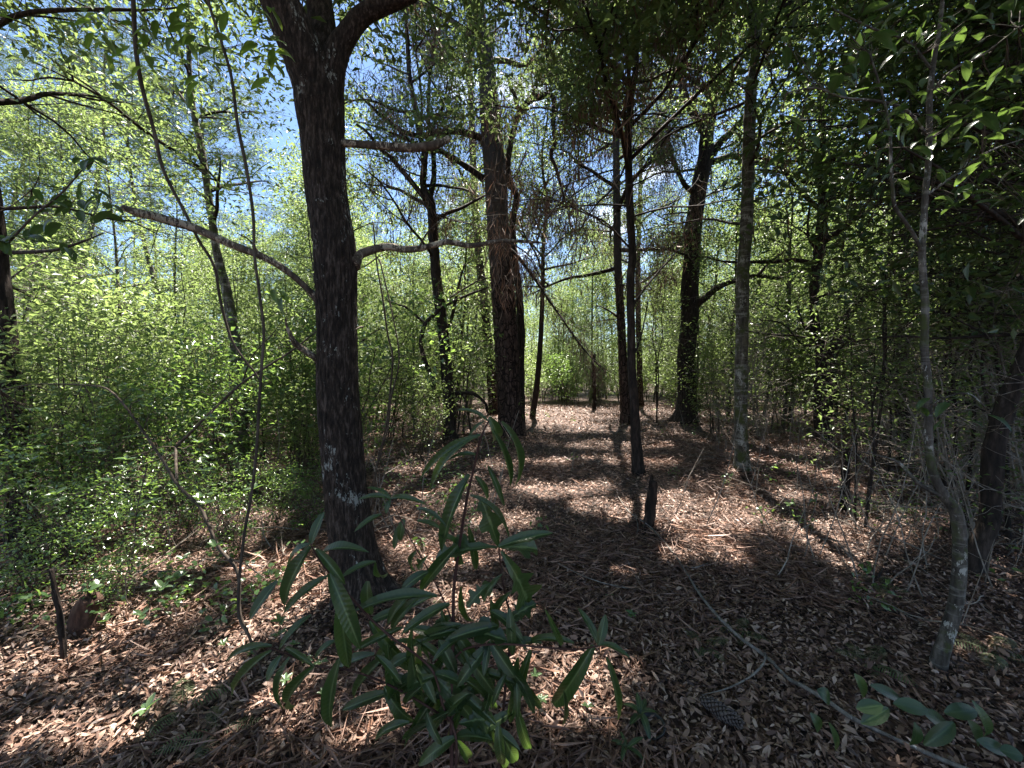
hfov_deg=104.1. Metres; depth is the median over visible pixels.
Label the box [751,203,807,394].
understory tree
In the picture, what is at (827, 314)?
thin sapling
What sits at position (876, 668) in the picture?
fern
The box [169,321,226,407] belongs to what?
shrub
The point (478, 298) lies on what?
understory tree
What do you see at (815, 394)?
twiggy shrub
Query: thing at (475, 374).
twiggy shrub
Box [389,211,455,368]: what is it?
understory tree
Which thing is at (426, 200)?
hardwood tree
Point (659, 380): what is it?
shrub
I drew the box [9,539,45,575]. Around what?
shrub
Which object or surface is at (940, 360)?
understory tree
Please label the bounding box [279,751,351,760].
stick
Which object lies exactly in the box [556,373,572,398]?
shrub
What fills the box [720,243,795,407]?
understory tree
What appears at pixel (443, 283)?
understory tree
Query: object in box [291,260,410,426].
understory tree
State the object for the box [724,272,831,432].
shrub
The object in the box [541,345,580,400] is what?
shrub
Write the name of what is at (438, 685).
oak sapling
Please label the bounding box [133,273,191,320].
understory tree
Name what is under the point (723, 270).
understory tree
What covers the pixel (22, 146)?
understory tree
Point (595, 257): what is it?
understory tree
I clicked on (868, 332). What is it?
twiggy shrub
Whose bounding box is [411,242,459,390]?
understory tree
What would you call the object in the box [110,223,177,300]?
understory tree
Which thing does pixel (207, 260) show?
understory tree
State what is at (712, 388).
shrub
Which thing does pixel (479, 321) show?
understory tree
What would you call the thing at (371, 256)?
understory tree
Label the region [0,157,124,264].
leafy sprig
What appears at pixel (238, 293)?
understory tree
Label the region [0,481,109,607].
shrub
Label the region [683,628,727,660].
fern
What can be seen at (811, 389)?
twiggy shrub
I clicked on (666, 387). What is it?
shrub
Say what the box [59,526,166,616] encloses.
shrub
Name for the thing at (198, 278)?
understory tree
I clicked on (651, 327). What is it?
understory tree
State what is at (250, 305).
understory tree
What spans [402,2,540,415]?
pine tree
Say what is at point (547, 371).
shrub
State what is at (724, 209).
understory tree
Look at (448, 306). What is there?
understory tree
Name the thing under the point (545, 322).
understory tree
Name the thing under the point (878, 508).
fern
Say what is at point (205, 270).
understory tree
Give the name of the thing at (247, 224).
understory tree
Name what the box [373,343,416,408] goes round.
shrub
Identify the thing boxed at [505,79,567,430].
snag tree
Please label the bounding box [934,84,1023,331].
thin sapling
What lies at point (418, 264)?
understory tree
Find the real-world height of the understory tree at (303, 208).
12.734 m
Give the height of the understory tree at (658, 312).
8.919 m
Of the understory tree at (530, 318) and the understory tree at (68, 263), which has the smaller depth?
the understory tree at (68, 263)
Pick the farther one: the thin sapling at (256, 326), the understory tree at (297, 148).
the understory tree at (297, 148)
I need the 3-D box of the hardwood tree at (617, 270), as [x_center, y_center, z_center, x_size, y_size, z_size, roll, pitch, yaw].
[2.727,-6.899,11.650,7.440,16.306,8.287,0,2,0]
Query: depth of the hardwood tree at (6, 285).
3.78 m
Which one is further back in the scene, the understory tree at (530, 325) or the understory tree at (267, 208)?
the understory tree at (267, 208)
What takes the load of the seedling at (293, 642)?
on the ground
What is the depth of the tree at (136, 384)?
5.21 m
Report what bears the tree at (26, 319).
on the ground
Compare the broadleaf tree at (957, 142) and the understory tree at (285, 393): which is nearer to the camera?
the broadleaf tree at (957, 142)
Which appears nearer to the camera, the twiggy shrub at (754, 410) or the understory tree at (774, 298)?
the twiggy shrub at (754, 410)
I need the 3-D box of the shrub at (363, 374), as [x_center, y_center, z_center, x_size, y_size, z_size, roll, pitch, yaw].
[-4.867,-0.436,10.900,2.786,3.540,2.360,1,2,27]
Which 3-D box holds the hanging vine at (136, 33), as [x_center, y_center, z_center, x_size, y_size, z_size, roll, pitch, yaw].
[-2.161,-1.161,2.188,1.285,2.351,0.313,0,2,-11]
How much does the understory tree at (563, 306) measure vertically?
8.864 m
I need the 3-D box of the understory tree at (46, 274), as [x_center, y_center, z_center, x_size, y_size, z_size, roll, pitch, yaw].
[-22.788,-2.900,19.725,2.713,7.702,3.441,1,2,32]
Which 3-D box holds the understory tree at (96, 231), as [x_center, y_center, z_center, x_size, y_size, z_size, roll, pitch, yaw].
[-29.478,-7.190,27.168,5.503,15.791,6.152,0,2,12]
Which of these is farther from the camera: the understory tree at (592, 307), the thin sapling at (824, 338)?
the understory tree at (592, 307)
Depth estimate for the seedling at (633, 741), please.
1.54 m
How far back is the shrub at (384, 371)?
12.77 m
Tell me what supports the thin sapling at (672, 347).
on the ground
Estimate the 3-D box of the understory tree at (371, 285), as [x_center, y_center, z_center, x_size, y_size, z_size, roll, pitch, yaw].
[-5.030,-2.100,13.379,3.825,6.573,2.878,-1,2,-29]
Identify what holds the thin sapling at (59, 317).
on the ground
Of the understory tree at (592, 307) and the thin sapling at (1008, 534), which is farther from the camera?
the understory tree at (592, 307)
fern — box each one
[142,678,238,740]
[152,706,263,761]
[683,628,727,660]
[711,617,769,645]
[835,642,918,688]
[853,500,908,511]
[853,572,913,595]
[955,632,1023,670]
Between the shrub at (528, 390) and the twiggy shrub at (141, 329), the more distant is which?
the shrub at (528, 390)
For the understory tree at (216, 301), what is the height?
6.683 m
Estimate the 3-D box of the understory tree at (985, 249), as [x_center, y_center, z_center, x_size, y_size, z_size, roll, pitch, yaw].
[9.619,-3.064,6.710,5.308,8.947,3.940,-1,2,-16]
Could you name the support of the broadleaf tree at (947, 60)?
on the ground
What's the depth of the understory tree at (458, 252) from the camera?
14.07 m
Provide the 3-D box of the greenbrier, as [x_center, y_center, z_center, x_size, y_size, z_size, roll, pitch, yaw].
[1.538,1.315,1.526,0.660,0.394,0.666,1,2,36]
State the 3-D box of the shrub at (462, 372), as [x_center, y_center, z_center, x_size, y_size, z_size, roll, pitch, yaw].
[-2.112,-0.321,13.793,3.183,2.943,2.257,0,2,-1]
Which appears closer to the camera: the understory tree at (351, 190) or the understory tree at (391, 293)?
the understory tree at (351, 190)
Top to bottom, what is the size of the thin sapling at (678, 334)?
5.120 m
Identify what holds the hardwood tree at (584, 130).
on the ground
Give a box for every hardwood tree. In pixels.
[0,0,270,541]
[2,0,296,478]
[271,0,544,441]
[340,0,934,475]
[482,0,735,424]
[517,0,913,473]
[580,29,727,406]
[669,0,992,441]
[755,0,1023,578]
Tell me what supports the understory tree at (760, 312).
on the ground
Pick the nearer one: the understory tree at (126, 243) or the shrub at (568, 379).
the shrub at (568, 379)
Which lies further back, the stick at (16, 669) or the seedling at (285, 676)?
the stick at (16, 669)
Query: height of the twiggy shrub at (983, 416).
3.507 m
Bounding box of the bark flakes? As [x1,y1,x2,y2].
[288,419,770,633]
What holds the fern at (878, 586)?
on the ground
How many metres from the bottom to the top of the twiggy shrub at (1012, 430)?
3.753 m
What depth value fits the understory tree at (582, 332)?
25.84 m
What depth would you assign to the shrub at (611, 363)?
19.93 m
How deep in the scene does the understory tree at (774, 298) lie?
19.75 m
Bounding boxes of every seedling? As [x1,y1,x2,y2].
[98,613,113,622]
[132,692,159,715]
[145,559,165,615]
[218,638,228,659]
[262,568,272,585]
[270,613,287,648]
[280,672,292,685]
[289,640,300,648]
[313,657,327,664]
[530,667,541,684]
[537,693,548,717]
[581,702,593,720]
[611,731,645,766]
[623,693,658,740]
[626,609,636,617]
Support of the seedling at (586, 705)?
on the ground
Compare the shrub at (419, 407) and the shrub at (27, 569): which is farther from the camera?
the shrub at (419, 407)
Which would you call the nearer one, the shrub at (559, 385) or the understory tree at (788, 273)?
the understory tree at (788, 273)
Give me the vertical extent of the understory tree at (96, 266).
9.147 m
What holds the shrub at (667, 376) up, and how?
on the ground
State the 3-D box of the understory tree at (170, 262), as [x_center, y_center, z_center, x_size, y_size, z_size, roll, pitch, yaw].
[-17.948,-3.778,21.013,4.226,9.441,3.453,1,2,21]
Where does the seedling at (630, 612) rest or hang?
on the ground
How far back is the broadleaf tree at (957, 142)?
4.47 m
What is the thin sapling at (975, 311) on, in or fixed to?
on the ground
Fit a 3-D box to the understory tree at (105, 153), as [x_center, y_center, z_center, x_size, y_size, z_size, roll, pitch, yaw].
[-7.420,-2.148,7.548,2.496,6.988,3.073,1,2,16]
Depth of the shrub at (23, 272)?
6.29 m
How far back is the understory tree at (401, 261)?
29.11 m
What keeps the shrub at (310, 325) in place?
on the ground
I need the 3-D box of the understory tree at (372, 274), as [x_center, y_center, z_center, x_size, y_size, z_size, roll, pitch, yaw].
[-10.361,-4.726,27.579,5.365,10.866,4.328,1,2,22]
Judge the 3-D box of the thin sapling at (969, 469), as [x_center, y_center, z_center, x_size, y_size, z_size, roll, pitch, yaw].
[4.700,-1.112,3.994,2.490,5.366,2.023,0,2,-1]
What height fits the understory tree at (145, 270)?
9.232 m
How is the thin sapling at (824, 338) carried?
on the ground
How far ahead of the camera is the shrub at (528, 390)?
17.69 m
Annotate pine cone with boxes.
[698,694,744,729]
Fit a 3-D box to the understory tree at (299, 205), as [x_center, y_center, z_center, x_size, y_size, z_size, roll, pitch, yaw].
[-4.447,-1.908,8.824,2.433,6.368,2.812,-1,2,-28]
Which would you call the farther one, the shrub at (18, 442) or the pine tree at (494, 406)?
the pine tree at (494, 406)
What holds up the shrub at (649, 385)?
on the ground
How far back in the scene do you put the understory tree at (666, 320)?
19.37 m
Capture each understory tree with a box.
[0,0,203,296]
[0,27,157,348]
[0,28,52,162]
[0,29,117,238]
[0,64,201,378]
[0,73,126,336]
[0,105,111,325]
[0,165,103,322]
[12,166,128,298]
[14,277,95,407]
[19,221,98,318]
[23,16,209,346]
[28,249,68,319]
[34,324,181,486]
[53,216,122,280]
[56,236,115,319]
[79,132,207,341]
[87,117,252,368]
[97,253,139,329]
[109,12,293,287]
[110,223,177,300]
[111,227,177,332]
[131,218,201,352]
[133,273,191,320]
[141,197,313,470]
[148,207,312,455]
[149,262,220,365]
[165,176,309,417]
[166,217,225,330]
[166,226,279,432]
[176,229,251,345]
[177,252,212,342]
[179,194,250,314]
[179,220,245,349]
[193,256,261,401]
[219,320,280,439]
[222,193,289,270]
[226,213,312,409]
[232,266,277,351]
[243,156,409,399]
[243,227,291,352]
[248,133,371,402]
[248,141,364,441]
[250,80,428,429]
[264,149,371,303]
[265,259,293,341]
[266,190,313,414]
[268,244,309,346]
[269,356,299,411]
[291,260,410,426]
[295,229,393,376]
[301,226,405,416]
[347,152,478,403]
[351,191,393,313]
[355,231,407,324]
[358,228,410,410]
[358,236,398,333]
[359,251,491,421]
[364,256,465,438]
[368,272,406,321]
[369,223,448,401]
[370,267,423,353]
[373,294,417,399]
[377,224,428,351]
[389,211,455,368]
[407,140,525,417]
[409,200,493,404]
[410,163,527,404]
[410,245,457,344]
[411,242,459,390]
[417,220,468,323]
[421,275,461,317]
[446,201,493,341]
[451,18,637,417]
[454,258,527,398]
[456,249,492,378]
[491,278,548,386]
[516,294,561,400]
[522,267,557,382]
[525,242,610,398]
[525,265,589,393]
[525,299,548,361]
[525,329,544,390]
[526,274,601,400]
[526,277,590,392]
[526,284,557,389]
[539,204,616,352]
[545,272,584,353]
[557,261,606,389]
[558,251,643,399]
[560,188,635,398]
[565,232,626,357]
[567,299,606,393]
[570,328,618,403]
[573,278,601,388]
[578,276,635,391]
[583,266,671,395]
[586,216,623,390]
[594,257,626,363]
[612,258,678,401]
[612,301,660,375]
[623,192,763,419]
[635,185,687,394]
[635,296,674,394]
[640,258,704,400]
[642,252,680,368]
[642,253,732,376]
[642,288,679,388]
[643,234,707,390]
[645,112,791,411]
[646,200,733,351]
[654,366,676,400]
[665,124,812,418]
[672,276,757,393]
[677,81,860,426]
[677,245,719,331]
[701,246,734,330]
[707,218,751,316]
[710,195,808,394]
[712,184,856,415]
[717,86,878,422]
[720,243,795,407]
[722,0,1020,464]
[726,256,805,402]
[750,227,800,391]
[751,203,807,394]
[751,242,891,432]
[752,232,829,388]
[753,193,856,415]
[757,136,883,368]
[757,198,920,432]
[769,0,1023,362]
[769,237,827,403]
[773,184,989,434]
[776,124,883,288]
[779,173,881,418]
[789,168,934,400]
[813,167,1023,452]
[814,187,1023,474]
[837,167,941,394]
[895,123,1021,417]
[929,240,1023,493]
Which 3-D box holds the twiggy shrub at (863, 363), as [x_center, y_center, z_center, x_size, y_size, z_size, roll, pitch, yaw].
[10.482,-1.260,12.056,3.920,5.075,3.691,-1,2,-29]
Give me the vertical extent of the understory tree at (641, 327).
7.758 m
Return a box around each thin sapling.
[20,244,93,365]
[24,266,112,419]
[97,188,221,441]
[104,164,252,443]
[195,240,314,469]
[237,191,314,435]
[608,218,702,421]
[613,229,708,422]
[641,262,718,390]
[646,287,708,388]
[696,274,733,406]
[702,237,780,375]
[748,144,987,530]
[765,0,1023,512]
[773,229,872,387]
[784,202,988,520]
[785,278,861,403]
[789,205,974,476]
[811,33,1023,438]
[812,14,1023,526]
[819,57,1022,485]
[821,97,1009,481]
[828,18,1023,528]
[833,31,1023,541]
[846,253,965,407]
[861,72,1023,486]
[888,88,1022,420]
[902,198,1022,435]
[912,251,1023,438]
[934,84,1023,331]
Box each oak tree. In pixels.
[0,0,796,616]
[580,0,867,424]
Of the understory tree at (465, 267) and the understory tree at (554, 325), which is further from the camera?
the understory tree at (554, 325)
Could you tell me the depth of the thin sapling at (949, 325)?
3.91 m
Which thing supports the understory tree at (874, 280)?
on the ground
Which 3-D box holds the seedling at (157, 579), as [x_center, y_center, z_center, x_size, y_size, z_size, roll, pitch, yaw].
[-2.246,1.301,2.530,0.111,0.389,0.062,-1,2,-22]
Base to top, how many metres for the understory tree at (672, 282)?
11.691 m
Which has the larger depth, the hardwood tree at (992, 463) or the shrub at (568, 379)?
the shrub at (568, 379)
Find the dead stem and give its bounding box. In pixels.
[49,569,67,665]
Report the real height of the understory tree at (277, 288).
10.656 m
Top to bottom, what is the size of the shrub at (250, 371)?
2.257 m
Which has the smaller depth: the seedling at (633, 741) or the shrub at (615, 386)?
the seedling at (633, 741)
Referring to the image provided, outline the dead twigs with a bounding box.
[0,353,1023,639]
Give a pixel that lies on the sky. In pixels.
(291, 107)
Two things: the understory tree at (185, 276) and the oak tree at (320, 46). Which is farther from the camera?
the understory tree at (185, 276)
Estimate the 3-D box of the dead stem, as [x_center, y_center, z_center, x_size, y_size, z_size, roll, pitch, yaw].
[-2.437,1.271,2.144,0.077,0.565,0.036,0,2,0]
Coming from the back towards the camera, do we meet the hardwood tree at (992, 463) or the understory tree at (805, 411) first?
the understory tree at (805, 411)
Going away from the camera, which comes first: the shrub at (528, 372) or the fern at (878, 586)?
the fern at (878, 586)
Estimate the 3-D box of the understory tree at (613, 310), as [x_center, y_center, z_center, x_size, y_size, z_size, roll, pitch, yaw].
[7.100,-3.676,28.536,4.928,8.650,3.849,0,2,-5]
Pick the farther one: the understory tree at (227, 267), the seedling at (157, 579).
the understory tree at (227, 267)
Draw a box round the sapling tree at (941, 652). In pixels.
[755,0,1023,678]
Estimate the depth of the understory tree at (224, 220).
32.67 m
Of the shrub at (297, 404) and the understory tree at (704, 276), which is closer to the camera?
the shrub at (297, 404)
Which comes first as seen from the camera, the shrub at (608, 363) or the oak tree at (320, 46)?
the oak tree at (320, 46)
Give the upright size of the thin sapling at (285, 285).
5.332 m
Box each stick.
[0,668,28,675]
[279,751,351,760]
[863,559,888,596]
[865,609,916,617]
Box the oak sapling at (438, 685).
[225,408,629,767]
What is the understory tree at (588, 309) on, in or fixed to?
on the ground
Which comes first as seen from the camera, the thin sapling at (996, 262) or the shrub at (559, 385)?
the thin sapling at (996, 262)
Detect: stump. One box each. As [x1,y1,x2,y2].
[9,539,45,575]
[66,587,106,640]
[643,476,656,530]
[839,446,850,512]
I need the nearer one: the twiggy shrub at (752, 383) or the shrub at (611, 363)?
the twiggy shrub at (752, 383)
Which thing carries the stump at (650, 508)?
on the ground
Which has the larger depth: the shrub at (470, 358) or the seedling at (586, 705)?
the shrub at (470, 358)
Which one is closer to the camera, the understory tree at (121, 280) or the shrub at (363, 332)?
the shrub at (363, 332)
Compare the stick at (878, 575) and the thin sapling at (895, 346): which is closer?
the stick at (878, 575)
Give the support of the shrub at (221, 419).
on the ground
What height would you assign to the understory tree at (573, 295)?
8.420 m
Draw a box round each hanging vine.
[0,0,262,383]
[165,0,294,686]
[370,222,399,506]
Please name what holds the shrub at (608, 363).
on the ground
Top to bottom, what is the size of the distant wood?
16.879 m
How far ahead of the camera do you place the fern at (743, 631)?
2.33 m
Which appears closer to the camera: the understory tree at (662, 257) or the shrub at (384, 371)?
the shrub at (384, 371)
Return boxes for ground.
[0,375,1023,767]
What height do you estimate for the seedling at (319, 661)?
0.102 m
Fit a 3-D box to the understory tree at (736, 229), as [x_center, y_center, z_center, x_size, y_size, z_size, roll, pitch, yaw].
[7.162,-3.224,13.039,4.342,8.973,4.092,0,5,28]
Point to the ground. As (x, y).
(552, 403)
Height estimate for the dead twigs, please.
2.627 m
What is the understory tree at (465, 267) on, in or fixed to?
on the ground
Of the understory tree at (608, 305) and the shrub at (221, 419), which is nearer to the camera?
the shrub at (221, 419)
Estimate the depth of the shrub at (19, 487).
3.04 m
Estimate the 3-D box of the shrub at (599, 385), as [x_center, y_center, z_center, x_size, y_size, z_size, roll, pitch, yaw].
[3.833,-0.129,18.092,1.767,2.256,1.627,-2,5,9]
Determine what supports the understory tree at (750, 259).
on the ground
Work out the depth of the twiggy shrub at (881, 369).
8.84 m
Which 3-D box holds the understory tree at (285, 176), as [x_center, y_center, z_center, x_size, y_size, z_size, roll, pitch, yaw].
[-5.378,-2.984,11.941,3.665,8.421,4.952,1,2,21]
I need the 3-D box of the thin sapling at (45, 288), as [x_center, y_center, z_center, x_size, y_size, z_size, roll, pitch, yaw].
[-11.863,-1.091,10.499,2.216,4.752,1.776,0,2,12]
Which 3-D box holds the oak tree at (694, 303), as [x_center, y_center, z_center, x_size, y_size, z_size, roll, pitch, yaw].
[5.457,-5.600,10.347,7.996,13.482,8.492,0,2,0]
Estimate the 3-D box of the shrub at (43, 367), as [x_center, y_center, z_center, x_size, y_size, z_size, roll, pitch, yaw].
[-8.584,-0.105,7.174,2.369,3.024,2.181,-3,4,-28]
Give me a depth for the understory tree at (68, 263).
18.73 m
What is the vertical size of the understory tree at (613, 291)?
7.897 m
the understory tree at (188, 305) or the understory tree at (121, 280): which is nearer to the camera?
the understory tree at (188, 305)
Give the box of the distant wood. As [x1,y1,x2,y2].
[15,213,894,382]
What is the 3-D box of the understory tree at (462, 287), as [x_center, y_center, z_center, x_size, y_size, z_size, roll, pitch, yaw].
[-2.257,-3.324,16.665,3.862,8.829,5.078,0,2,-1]
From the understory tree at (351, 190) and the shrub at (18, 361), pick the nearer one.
the shrub at (18, 361)
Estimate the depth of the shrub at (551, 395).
20.79 m
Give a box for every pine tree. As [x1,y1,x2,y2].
[349,0,627,437]
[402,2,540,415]
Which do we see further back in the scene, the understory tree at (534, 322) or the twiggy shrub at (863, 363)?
the understory tree at (534, 322)
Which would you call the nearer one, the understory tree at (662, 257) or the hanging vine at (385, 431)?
the hanging vine at (385, 431)
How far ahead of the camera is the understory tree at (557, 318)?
25.45 m
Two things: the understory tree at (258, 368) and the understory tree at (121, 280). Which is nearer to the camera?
the understory tree at (258, 368)
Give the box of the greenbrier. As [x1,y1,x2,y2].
[808,665,1023,767]
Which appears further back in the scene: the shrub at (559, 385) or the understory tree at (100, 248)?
the understory tree at (100, 248)
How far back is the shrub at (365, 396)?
8.30 m
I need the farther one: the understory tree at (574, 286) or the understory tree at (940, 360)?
the understory tree at (574, 286)
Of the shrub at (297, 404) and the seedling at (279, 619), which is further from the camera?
the shrub at (297, 404)
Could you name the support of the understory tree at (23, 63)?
on the ground
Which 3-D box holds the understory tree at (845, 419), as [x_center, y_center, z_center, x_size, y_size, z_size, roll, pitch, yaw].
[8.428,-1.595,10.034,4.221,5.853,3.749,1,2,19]
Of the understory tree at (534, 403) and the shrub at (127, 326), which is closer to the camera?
the shrub at (127, 326)
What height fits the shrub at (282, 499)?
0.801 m
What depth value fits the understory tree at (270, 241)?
14.55 m
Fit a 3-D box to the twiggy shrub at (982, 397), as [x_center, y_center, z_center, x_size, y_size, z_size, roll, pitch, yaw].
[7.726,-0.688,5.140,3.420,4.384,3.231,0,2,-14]
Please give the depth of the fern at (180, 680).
1.84 m
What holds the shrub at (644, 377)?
on the ground
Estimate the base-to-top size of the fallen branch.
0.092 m
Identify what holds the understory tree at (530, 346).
on the ground
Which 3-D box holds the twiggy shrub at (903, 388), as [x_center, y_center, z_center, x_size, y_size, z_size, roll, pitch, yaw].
[6.938,-0.737,6.112,3.436,4.386,3.198,1,2,21]
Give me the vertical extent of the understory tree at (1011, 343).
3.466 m
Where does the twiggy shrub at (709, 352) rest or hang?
on the ground
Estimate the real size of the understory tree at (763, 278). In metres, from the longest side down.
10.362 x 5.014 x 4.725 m
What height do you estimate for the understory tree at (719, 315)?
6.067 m
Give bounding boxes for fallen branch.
[618,496,968,767]
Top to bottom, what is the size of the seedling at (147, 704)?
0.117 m
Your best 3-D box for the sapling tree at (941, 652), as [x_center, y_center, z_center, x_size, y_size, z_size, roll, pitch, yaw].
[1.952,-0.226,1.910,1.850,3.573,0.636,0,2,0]
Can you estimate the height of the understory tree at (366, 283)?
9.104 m
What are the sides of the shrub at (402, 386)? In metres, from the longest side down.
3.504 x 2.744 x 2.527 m
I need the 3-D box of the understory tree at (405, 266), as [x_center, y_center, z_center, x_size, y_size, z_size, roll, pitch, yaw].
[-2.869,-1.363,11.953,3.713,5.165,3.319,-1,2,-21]
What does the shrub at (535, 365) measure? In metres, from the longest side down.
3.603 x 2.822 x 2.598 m
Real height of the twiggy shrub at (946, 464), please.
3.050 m
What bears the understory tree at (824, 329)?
on the ground
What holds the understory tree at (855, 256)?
on the ground
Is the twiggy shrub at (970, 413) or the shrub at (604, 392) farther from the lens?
the shrub at (604, 392)
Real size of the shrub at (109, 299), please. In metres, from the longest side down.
3.396 x 2.660 x 2.449 m
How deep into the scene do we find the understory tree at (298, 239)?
12.65 m
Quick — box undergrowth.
[0,400,1018,633]
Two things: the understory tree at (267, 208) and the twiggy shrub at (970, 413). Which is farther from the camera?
the understory tree at (267, 208)
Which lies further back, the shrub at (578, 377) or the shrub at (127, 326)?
the shrub at (578, 377)
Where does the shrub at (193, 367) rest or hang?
on the ground
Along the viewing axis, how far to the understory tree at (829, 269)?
14.50 m
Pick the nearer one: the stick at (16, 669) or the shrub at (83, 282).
the stick at (16, 669)
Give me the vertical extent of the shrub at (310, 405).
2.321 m
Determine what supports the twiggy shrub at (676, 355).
on the ground
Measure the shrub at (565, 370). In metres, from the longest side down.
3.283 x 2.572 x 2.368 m
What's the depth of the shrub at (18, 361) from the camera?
3.41 m
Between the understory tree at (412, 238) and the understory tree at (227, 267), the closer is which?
the understory tree at (412, 238)
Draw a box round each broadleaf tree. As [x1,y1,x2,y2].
[683,0,1023,429]
[790,0,1023,423]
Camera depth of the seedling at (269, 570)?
2.75 m
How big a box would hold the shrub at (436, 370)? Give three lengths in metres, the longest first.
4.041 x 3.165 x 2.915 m
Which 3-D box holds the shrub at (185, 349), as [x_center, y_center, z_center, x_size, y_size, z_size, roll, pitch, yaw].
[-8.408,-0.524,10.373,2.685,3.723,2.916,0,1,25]
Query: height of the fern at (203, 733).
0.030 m
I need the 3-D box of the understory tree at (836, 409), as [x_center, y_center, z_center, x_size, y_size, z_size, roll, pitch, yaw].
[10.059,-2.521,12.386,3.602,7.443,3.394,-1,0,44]
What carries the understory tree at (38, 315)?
on the ground
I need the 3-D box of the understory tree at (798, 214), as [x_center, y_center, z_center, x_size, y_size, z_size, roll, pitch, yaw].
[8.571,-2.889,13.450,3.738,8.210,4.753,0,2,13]
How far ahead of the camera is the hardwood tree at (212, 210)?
5.64 m
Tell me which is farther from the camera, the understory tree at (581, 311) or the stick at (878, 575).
the understory tree at (581, 311)
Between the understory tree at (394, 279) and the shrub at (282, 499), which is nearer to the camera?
the shrub at (282, 499)
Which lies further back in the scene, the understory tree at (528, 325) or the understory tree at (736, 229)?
the understory tree at (528, 325)
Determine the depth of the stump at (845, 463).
4.41 m
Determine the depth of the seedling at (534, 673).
1.89 m
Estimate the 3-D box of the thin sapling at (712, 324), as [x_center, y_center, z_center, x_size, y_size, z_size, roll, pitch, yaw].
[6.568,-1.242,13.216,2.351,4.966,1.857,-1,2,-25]
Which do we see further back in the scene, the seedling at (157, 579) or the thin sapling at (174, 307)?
the thin sapling at (174, 307)
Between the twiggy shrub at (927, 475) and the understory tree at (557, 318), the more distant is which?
the understory tree at (557, 318)
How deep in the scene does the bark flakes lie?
2.75 m
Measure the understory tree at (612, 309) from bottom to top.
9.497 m
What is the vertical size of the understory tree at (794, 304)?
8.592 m
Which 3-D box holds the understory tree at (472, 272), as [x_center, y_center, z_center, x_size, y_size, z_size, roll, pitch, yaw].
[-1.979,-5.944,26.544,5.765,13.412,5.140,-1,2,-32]
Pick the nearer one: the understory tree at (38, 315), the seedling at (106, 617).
the seedling at (106, 617)
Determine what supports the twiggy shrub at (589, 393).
on the ground
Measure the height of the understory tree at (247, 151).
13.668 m
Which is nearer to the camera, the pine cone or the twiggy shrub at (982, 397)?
the pine cone
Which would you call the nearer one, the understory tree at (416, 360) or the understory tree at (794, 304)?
the understory tree at (416, 360)
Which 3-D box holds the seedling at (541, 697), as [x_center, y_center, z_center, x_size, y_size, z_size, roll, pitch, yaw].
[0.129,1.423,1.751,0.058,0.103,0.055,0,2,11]
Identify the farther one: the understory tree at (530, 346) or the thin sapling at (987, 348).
the understory tree at (530, 346)
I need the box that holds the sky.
[0,0,993,362]
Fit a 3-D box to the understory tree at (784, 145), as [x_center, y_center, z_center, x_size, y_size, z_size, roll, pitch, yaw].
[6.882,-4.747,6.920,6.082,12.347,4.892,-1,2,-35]
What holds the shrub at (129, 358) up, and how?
on the ground
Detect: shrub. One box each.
[0,150,141,466]
[0,263,208,531]
[0,282,137,543]
[0,319,316,663]
[0,372,202,552]
[0,417,150,565]
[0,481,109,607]
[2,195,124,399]
[8,202,229,469]
[10,245,222,493]
[12,212,230,480]
[17,316,78,439]
[19,319,101,445]
[29,309,200,479]
[33,320,160,451]
[40,446,184,578]
[52,278,202,440]
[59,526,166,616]
[62,324,186,457]
[67,286,182,376]
[78,346,293,514]
[87,313,282,488]
[104,346,293,495]
[110,330,315,478]
[111,441,241,539]
[138,312,224,427]
[152,444,286,551]
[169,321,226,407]
[189,274,315,435]
[191,303,297,416]
[205,268,385,463]
[219,447,308,522]
[231,268,475,452]
[233,370,320,487]
[234,322,318,469]
[259,454,324,530]
[270,360,318,450]
[291,388,389,470]
[304,330,390,415]
[308,342,382,438]
[357,324,389,401]
[358,300,459,438]
[360,310,405,418]
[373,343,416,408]
[384,256,545,434]
[385,355,454,454]
[409,306,457,406]
[411,330,492,414]
[455,331,494,422]
[524,346,546,405]
[524,348,574,401]
[525,340,549,390]
[525,355,551,402]
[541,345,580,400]
[541,362,565,400]
[543,346,581,399]
[545,339,590,401]
[545,353,582,404]
[547,336,584,398]
[552,342,590,403]
[555,310,617,400]
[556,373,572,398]
[578,356,618,400]
[581,355,613,403]
[594,340,617,395]
[597,325,654,400]
[604,366,618,399]
[636,356,650,392]
[641,286,762,418]
[642,299,722,407]
[642,347,659,400]
[643,360,676,399]
[643,366,662,398]
[650,343,699,406]
[651,246,823,437]
[652,361,676,397]
[654,332,674,396]
[665,322,768,433]
[680,257,889,442]
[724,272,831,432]
[778,251,1023,537]
[795,239,992,449]
[796,335,877,408]
[797,211,976,432]
[798,185,1023,527]
[811,279,890,421]
[815,228,1021,464]
[823,238,1023,480]
[835,242,991,441]
[854,249,1023,505]
[857,187,1023,580]
[907,258,1022,457]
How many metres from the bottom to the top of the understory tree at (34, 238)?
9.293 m
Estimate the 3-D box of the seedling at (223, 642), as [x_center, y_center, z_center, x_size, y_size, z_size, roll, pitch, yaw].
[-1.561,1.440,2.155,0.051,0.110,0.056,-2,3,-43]
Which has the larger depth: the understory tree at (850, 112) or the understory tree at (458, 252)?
the understory tree at (458, 252)
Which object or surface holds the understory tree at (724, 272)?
on the ground
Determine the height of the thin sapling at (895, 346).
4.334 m

